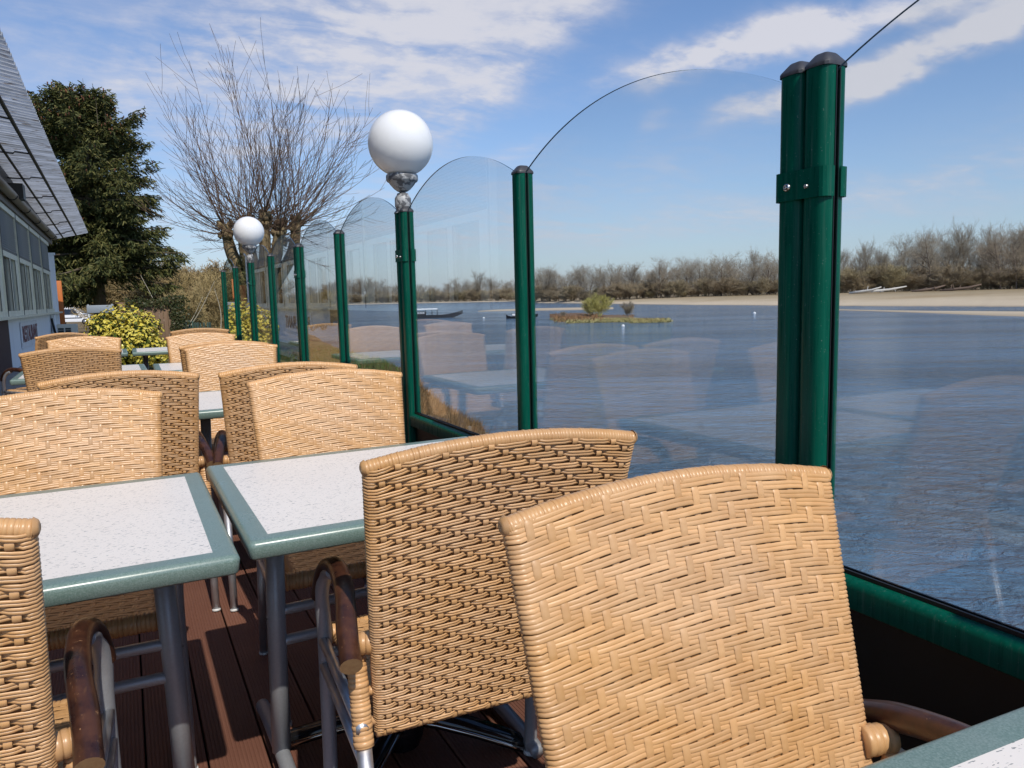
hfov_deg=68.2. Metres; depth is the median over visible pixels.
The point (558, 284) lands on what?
bare tree
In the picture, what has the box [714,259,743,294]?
bare tree
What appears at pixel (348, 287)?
bare tree
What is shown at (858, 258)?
bare tree
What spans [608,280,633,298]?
bare shrub
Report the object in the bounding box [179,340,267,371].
wicker armchair
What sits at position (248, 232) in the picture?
globe lamp
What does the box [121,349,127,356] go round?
terrace table
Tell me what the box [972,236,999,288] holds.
bare tree
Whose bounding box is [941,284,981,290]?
driftwood
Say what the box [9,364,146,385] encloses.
terrace table
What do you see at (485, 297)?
bare shrub
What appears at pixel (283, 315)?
bare thicket
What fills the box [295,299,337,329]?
bare thicket
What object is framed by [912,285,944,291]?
driftwood
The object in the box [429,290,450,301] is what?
bare shrub
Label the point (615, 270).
bare tree
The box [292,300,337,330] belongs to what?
bare thicket
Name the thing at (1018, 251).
bare tree
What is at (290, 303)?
bare thicket
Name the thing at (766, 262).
bare tree
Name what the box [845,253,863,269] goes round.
bare tree
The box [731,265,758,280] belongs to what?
bare tree
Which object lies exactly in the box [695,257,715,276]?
bare tree
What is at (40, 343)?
wicker armchair
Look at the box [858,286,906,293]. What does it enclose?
driftwood
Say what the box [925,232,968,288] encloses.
bare tree
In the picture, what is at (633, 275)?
bare tree
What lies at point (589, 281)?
bare tree
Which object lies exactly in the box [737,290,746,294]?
bare shrub
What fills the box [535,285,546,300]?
bare shrub
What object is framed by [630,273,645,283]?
bare tree
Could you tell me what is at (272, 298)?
wind screen
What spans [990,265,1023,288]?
bare shrub
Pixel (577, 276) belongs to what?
bare tree
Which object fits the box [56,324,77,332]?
air conditioner
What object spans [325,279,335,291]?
bare tree
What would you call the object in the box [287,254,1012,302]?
woods
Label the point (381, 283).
bare tree
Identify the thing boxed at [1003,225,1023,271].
bare tree
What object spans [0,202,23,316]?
window
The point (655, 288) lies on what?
bare shrub
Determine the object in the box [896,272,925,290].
bare shrub
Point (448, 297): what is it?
bare shrub
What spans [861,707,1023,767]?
terrace table
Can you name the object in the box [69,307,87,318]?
bare thicket
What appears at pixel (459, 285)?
bare tree
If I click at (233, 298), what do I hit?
wind screen
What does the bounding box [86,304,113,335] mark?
notice board
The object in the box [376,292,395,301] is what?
bare shrub
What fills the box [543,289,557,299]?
bare shrub
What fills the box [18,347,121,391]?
wicker armchair
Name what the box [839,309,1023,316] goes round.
sand bar
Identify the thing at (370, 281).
bare tree
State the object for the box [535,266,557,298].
bare tree
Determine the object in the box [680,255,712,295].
bare tree
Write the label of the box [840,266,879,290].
bare shrub
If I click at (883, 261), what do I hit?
bare tree
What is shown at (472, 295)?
bare shrub
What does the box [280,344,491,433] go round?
bank grass
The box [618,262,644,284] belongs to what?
bare tree
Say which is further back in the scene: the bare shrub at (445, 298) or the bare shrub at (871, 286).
the bare shrub at (445, 298)
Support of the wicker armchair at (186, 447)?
on the terrace deck
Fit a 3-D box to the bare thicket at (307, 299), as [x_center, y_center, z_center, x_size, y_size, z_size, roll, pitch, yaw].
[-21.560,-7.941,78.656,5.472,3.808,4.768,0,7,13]
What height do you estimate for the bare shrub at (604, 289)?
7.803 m
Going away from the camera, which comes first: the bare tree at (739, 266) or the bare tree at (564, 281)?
the bare tree at (739, 266)
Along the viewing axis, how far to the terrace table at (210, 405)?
3.57 m
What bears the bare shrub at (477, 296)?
on the bank
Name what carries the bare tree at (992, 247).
on the bank
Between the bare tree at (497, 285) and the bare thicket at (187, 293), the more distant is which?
the bare tree at (497, 285)
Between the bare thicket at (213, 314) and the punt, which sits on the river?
the punt
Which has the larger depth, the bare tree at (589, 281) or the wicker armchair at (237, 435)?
the bare tree at (589, 281)
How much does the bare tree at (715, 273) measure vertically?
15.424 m
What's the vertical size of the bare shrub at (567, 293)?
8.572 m
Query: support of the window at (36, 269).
in the restaurant building
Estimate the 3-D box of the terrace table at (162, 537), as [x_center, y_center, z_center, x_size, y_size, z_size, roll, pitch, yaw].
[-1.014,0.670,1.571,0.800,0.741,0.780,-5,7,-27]
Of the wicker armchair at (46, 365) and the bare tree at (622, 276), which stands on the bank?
the bare tree at (622, 276)
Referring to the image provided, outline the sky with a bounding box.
[0,0,1023,295]
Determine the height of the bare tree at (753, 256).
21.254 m
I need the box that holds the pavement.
[0,366,25,395]
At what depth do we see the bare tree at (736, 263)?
300.03 m
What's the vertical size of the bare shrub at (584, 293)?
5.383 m
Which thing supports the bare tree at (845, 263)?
on the bank
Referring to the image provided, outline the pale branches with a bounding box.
[142,278,221,335]
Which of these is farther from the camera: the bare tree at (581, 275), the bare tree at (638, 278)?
the bare tree at (581, 275)
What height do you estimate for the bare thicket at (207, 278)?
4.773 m
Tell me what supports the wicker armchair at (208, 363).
on the terrace deck
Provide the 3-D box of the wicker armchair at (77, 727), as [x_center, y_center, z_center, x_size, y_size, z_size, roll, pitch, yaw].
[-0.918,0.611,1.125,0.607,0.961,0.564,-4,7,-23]
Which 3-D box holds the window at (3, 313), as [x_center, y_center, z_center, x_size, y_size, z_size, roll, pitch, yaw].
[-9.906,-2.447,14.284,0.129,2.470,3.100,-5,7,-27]
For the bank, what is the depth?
220.26 m
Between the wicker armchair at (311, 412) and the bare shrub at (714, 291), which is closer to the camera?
the wicker armchair at (311, 412)
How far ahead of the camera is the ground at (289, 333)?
30.84 m
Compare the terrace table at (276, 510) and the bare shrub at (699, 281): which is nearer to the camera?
the terrace table at (276, 510)
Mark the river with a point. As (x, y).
(929, 480)
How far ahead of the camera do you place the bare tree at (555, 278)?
380.62 m
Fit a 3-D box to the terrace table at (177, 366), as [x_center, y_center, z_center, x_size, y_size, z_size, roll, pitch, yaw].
[-2.225,0.219,5.690,0.800,0.741,0.780,-5,7,-26]
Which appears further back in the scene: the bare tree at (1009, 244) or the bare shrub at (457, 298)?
the bare shrub at (457, 298)
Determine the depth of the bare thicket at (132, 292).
50.91 m
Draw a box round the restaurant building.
[0,30,87,377]
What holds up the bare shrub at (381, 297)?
on the bank
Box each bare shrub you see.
[347,293,362,303]
[347,294,359,303]
[356,294,368,302]
[360,295,371,302]
[367,289,388,302]
[373,290,393,302]
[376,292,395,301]
[385,294,392,302]
[390,294,397,302]
[416,292,424,301]
[421,289,442,301]
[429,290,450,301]
[435,291,452,301]
[442,291,455,301]
[452,292,465,301]
[453,288,474,300]
[464,288,483,300]
[470,289,488,300]
[476,290,488,300]
[484,288,502,300]
[493,291,502,300]
[495,286,514,300]
[503,292,513,300]
[535,283,561,300]
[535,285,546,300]
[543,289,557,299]
[544,289,559,300]
[552,289,568,300]
[559,284,583,300]
[560,285,583,300]
[578,290,590,299]
[587,287,599,297]
[597,285,616,299]
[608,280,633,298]
[610,281,638,298]
[619,289,630,298]
[622,283,649,298]
[635,279,655,297]
[637,280,667,297]
[643,290,656,297]
[650,280,673,297]
[657,282,674,297]
[662,279,687,296]
[670,281,691,296]
[677,289,689,296]
[687,277,714,295]
[687,287,693,296]
[688,286,700,296]
[690,277,714,295]
[702,280,722,295]
[708,275,745,295]
[716,276,748,295]
[731,277,750,294]
[736,280,754,294]
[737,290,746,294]
[744,276,777,294]
[746,281,754,294]
[748,285,764,294]
[765,278,777,294]
[767,278,777,291]
[840,265,873,291]
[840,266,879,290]
[840,275,859,292]
[841,272,878,290]
[861,261,912,291]
[861,262,915,291]
[862,282,876,289]
[894,278,914,290]
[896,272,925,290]
[901,261,948,287]
[901,272,933,289]
[921,281,935,288]
[925,280,941,289]
[928,259,981,288]
[935,270,968,287]
[958,267,989,289]
[959,271,993,289]
[968,260,1011,288]
[978,279,990,289]
[989,273,1021,288]
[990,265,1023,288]
[1011,262,1023,282]
[1012,281,1023,288]
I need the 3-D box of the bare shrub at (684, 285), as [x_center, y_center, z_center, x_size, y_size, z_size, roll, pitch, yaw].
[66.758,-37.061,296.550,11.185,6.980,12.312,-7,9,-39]
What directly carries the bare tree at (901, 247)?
on the bank
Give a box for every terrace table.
[0,472,239,767]
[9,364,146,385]
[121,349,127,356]
[132,347,167,369]
[153,362,182,371]
[199,390,223,501]
[206,436,543,767]
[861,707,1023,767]
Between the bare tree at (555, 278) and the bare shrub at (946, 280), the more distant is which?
the bare tree at (555, 278)
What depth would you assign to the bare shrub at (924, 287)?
271.12 m
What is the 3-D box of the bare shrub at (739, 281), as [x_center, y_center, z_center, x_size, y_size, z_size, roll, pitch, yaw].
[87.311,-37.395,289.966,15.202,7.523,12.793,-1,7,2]
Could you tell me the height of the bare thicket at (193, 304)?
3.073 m
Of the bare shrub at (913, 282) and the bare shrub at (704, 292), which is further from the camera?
the bare shrub at (704, 292)
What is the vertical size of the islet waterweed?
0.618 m
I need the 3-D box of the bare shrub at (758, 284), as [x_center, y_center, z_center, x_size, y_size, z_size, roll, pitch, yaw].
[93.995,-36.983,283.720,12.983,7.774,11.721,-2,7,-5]
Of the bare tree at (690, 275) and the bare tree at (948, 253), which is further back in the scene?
the bare tree at (690, 275)
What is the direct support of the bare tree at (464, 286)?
on the bank
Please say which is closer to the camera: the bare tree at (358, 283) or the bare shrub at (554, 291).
the bare shrub at (554, 291)
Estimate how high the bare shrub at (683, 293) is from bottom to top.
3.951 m
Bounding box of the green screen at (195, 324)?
[182,320,211,328]
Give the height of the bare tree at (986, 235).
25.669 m
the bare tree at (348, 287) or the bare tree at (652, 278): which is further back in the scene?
the bare tree at (348, 287)
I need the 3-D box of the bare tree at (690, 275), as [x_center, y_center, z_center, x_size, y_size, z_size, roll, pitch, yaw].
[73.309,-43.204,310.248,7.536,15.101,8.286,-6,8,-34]
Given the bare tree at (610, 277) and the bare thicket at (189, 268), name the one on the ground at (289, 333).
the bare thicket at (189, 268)
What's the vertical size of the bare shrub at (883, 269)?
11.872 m
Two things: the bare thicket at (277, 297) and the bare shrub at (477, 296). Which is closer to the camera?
the bare thicket at (277, 297)
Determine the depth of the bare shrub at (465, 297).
573.72 m
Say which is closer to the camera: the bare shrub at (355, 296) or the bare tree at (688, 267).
the bare tree at (688, 267)
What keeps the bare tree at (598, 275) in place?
on the bank
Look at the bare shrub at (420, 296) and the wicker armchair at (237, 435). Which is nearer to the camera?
the wicker armchair at (237, 435)
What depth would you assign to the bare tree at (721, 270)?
288.77 m
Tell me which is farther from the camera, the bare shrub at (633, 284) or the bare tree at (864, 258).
the bare shrub at (633, 284)
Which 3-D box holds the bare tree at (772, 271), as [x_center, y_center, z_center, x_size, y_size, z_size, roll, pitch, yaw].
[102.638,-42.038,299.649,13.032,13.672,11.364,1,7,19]
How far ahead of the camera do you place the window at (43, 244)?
25.23 m
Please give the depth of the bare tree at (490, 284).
580.56 m
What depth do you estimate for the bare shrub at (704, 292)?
289.89 m
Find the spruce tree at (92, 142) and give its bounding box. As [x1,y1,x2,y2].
[27,79,193,335]
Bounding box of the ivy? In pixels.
[124,294,195,335]
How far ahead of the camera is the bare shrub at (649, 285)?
304.86 m
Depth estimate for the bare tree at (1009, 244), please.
276.37 m
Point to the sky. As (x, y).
(670, 166)
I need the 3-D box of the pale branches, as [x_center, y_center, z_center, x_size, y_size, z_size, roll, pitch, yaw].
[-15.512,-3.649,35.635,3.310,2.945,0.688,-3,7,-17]
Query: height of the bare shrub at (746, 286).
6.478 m
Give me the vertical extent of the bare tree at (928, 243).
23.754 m
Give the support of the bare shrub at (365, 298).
on the bank
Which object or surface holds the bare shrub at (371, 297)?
on the bank
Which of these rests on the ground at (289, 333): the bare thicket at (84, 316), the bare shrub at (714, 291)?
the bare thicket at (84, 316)
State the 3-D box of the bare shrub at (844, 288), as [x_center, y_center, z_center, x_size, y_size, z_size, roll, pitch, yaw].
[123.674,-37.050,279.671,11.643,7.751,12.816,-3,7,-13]
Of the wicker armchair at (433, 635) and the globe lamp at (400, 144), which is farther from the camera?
the globe lamp at (400, 144)
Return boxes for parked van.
[64,307,87,323]
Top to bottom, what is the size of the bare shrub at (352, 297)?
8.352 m
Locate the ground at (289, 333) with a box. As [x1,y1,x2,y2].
[20,311,480,431]
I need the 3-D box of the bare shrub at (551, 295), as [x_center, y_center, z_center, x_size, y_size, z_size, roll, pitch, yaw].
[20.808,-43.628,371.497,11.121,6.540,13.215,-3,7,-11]
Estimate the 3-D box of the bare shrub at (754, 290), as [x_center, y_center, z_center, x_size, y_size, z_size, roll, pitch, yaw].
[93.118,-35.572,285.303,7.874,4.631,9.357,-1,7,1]
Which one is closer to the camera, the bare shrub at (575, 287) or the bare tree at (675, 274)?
the bare tree at (675, 274)
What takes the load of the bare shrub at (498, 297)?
on the bank
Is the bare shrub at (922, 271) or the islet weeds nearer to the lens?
the islet weeds
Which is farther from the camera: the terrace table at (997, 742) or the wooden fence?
the wooden fence
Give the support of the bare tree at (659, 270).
on the bank
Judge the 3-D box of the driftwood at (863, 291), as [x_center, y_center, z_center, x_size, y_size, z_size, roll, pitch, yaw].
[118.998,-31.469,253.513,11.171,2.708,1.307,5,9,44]
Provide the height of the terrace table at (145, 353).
0.741 m
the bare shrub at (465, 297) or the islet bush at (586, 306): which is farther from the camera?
the bare shrub at (465, 297)
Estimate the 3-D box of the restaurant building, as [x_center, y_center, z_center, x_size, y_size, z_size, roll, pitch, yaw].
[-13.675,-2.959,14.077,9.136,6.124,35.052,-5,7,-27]
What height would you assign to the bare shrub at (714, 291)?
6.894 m
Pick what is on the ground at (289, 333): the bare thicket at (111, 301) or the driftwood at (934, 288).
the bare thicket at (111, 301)
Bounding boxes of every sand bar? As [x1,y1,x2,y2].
[484,307,612,310]
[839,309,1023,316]
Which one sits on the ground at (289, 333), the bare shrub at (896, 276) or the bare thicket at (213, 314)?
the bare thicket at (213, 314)
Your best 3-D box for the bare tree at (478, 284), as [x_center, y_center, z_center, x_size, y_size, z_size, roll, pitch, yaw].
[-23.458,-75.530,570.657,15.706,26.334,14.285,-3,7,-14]
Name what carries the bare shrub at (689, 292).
on the bank
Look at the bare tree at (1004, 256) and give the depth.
278.16 m
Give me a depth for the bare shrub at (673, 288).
293.35 m
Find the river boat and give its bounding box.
[417,308,462,317]
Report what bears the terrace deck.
on the ground at (289, 333)
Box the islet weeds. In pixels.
[553,312,663,322]
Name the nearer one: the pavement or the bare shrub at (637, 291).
the pavement
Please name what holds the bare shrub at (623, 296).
on the bank
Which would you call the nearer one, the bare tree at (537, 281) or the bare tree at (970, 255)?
the bare tree at (970, 255)
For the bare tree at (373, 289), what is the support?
on the bank
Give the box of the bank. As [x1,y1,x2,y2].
[348,285,1023,306]
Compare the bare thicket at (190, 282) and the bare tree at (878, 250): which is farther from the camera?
the bare tree at (878, 250)
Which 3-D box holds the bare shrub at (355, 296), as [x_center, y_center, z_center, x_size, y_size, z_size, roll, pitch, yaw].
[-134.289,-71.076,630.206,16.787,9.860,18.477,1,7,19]
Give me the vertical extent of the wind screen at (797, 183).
1.754 m
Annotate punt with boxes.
[506,314,537,318]
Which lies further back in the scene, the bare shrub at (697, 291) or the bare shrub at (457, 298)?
the bare shrub at (457, 298)
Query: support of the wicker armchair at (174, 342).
on the terrace deck
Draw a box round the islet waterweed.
[555,317,670,322]
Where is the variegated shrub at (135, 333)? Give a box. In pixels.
[84,301,168,367]
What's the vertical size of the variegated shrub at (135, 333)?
1.581 m
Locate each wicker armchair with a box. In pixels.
[0,332,87,394]
[0,388,197,767]
[0,517,121,767]
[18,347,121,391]
[36,370,220,611]
[46,336,121,348]
[165,332,235,362]
[170,328,228,335]
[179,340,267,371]
[184,342,277,451]
[212,361,366,611]
[246,368,405,726]
[311,428,637,767]
[498,463,970,767]
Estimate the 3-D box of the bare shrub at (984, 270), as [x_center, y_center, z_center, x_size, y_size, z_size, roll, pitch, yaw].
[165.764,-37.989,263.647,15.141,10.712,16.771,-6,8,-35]
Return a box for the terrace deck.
[49,452,544,767]
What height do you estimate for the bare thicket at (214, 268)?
6.007 m
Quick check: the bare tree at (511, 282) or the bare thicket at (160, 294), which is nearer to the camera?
the bare thicket at (160, 294)
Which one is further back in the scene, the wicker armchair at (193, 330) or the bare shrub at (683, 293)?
the bare shrub at (683, 293)
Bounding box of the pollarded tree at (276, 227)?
[134,17,385,343]
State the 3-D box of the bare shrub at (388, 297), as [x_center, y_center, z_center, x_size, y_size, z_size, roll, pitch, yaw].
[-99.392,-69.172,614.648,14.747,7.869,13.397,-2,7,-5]
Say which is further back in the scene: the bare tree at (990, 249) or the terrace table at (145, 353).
the bare tree at (990, 249)
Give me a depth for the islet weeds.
109.13 m
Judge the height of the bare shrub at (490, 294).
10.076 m
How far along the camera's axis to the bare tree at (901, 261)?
281.88 m
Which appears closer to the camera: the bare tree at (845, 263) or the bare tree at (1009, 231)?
the bare tree at (1009, 231)
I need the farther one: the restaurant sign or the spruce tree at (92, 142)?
the spruce tree at (92, 142)
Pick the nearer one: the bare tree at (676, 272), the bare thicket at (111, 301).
the bare thicket at (111, 301)
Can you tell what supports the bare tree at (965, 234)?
on the bank
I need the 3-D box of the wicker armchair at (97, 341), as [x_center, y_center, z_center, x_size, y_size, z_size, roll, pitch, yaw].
[-3.265,0.125,5.778,0.607,0.961,0.564,-4,7,-22]
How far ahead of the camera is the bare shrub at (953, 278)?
266.06 m
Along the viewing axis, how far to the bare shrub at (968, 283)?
262.35 m
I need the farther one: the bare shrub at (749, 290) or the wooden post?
the bare shrub at (749, 290)
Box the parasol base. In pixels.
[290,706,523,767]
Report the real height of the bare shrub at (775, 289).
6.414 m
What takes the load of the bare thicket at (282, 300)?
on the ground at (289, 333)
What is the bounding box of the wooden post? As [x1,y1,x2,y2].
[56,281,64,323]
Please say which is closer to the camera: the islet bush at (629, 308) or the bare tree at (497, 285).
the islet bush at (629, 308)
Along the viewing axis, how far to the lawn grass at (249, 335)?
28.75 m
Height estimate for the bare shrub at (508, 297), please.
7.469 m
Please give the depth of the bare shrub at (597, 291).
326.57 m
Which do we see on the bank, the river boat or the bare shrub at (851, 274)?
the bare shrub at (851, 274)
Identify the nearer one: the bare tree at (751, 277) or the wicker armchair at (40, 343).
the wicker armchair at (40, 343)
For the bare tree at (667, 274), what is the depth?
318.07 m
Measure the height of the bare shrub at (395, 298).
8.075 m
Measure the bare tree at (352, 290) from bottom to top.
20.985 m
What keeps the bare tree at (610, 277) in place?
on the bank
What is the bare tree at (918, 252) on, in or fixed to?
on the bank
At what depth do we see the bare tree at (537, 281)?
400.37 m
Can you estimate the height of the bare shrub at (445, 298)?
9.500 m
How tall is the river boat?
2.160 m
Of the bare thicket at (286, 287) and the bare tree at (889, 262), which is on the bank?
the bare tree at (889, 262)
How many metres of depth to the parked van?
78.70 m
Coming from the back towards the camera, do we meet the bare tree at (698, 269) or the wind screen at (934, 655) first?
the bare tree at (698, 269)
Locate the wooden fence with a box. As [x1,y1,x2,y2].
[118,301,176,343]
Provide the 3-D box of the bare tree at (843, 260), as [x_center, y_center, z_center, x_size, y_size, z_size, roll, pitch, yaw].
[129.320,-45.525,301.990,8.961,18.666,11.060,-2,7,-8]
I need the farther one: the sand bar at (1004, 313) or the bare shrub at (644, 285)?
the bare shrub at (644, 285)
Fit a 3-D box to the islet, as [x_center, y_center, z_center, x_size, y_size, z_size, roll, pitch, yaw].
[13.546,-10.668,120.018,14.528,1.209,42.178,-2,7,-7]
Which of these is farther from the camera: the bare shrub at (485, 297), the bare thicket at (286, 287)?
the bare shrub at (485, 297)
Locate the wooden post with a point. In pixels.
(60, 300)
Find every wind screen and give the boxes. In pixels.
[221,253,255,340]
[247,235,305,362]
[294,197,415,442]
[398,61,846,464]
[798,0,1023,762]
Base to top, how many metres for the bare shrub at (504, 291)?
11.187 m
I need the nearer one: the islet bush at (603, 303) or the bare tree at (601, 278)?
the islet bush at (603, 303)
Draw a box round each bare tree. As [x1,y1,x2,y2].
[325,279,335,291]
[347,279,361,293]
[347,279,363,294]
[353,275,364,302]
[356,274,375,294]
[360,281,380,302]
[368,278,391,302]
[446,274,463,300]
[454,279,471,293]
[471,270,487,300]
[482,276,497,290]
[487,278,505,290]
[505,279,514,293]
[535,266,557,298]
[535,268,547,300]
[536,268,557,300]
[544,271,567,300]
[552,271,574,290]
[554,275,571,300]
[561,263,589,289]
[565,263,593,290]
[565,267,591,299]
[574,266,606,291]
[586,266,609,291]
[592,267,616,286]
[593,265,626,286]
[607,260,624,283]
[614,266,636,283]
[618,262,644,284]
[623,266,641,297]
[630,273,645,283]
[643,256,682,297]
[643,266,665,297]
[656,266,674,296]
[664,264,684,296]
[669,256,700,296]
[671,259,701,280]
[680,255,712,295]
[682,267,698,282]
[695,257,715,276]
[703,251,744,295]
[708,260,725,280]
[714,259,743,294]
[718,257,744,294]
[729,256,758,294]
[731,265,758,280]
[735,264,762,294]
[740,245,765,294]
[743,249,778,294]
[752,258,777,280]
[761,262,777,279]
[840,249,850,270]
[840,249,853,291]
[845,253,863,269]
[848,245,867,270]
[854,236,875,272]
[859,244,889,267]
[871,247,891,270]
[878,251,900,268]
[884,254,903,268]
[886,229,930,290]
[892,250,920,273]
[897,226,969,290]
[901,231,948,269]
[905,225,952,266]
[908,230,947,278]
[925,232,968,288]
[925,239,958,265]
[933,224,979,272]
[947,218,978,268]
[955,245,987,269]
[965,221,1023,288]
[966,221,1008,288]
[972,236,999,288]
[974,236,1002,267]
[985,224,1023,288]
[990,237,1021,270]
[997,221,1021,287]
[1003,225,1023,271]
[1006,225,1023,288]
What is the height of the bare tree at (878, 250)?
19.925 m
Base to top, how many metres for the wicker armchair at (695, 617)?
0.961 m
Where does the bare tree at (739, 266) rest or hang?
on the bank
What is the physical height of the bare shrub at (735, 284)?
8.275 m
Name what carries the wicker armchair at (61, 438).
on the terrace deck
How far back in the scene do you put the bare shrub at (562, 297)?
359.69 m
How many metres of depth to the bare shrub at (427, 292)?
588.29 m
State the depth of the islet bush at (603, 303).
116.28 m
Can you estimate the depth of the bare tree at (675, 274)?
312.42 m
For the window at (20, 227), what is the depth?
19.59 m
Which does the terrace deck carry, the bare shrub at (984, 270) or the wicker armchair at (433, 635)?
the wicker armchair at (433, 635)
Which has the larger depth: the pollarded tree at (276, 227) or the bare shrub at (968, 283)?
the bare shrub at (968, 283)
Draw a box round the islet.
[550,313,672,322]
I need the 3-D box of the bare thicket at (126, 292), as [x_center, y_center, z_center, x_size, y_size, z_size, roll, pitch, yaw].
[-26.809,-6.207,54.278,7.488,5.980,8.593,-3,7,-13]
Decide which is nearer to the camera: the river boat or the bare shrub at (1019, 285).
the river boat
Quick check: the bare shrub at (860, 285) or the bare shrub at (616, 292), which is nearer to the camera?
the bare shrub at (860, 285)
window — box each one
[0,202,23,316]
[0,253,7,317]
[13,214,36,314]
[27,226,46,313]
[38,235,54,312]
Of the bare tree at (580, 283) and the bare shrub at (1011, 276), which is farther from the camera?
the bare tree at (580, 283)
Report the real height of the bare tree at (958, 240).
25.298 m
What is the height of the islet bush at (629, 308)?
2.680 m
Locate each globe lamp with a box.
[233,216,263,261]
[368,109,432,213]
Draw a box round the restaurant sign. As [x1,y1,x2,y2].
[20,320,37,348]
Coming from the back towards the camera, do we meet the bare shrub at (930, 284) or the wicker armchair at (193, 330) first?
the bare shrub at (930, 284)
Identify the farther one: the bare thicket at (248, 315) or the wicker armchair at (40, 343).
the bare thicket at (248, 315)
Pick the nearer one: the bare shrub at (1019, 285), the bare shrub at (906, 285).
the bare shrub at (1019, 285)
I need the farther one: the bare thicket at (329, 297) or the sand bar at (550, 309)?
the sand bar at (550, 309)
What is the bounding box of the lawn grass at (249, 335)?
[134,332,297,362]
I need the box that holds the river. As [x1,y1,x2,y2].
[295,302,1023,629]
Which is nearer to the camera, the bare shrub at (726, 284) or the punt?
the punt
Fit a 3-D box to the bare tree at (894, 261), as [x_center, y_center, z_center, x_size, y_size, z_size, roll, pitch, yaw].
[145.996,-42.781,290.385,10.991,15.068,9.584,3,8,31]
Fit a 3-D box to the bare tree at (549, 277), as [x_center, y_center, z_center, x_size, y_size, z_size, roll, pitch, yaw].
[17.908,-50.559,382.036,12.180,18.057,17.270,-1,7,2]
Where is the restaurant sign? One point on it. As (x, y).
(29, 331)
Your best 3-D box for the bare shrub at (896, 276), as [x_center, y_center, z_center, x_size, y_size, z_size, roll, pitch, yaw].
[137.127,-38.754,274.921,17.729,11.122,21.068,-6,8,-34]
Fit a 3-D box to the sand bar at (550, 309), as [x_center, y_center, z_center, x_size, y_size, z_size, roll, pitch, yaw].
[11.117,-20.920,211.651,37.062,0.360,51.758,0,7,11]
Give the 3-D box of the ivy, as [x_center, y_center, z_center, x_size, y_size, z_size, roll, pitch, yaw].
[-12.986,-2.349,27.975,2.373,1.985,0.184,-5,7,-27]
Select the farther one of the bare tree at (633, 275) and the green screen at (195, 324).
the bare tree at (633, 275)
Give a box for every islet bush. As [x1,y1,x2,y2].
[580,297,598,315]
[588,293,614,316]
[619,300,634,317]
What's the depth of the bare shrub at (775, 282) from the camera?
283.39 m
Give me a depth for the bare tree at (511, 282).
559.50 m
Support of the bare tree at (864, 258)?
on the bank
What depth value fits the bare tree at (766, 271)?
301.56 m
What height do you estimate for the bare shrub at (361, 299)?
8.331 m
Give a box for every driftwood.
[849,287,883,293]
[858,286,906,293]
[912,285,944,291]
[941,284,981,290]
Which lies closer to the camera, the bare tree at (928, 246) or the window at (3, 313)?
the window at (3, 313)
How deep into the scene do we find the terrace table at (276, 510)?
1.88 m
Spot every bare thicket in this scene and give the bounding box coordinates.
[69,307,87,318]
[72,279,141,326]
[76,305,93,319]
[81,259,185,332]
[105,269,215,310]
[118,267,246,328]
[127,277,215,327]
[154,282,209,332]
[156,258,249,321]
[163,281,213,326]
[179,263,218,326]
[191,280,249,329]
[193,270,250,330]
[194,270,249,327]
[246,287,293,326]
[247,276,294,322]
[277,290,294,307]
[277,303,297,334]
[278,305,323,327]
[279,295,308,326]
[285,291,321,303]
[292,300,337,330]
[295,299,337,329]
[307,288,351,326]

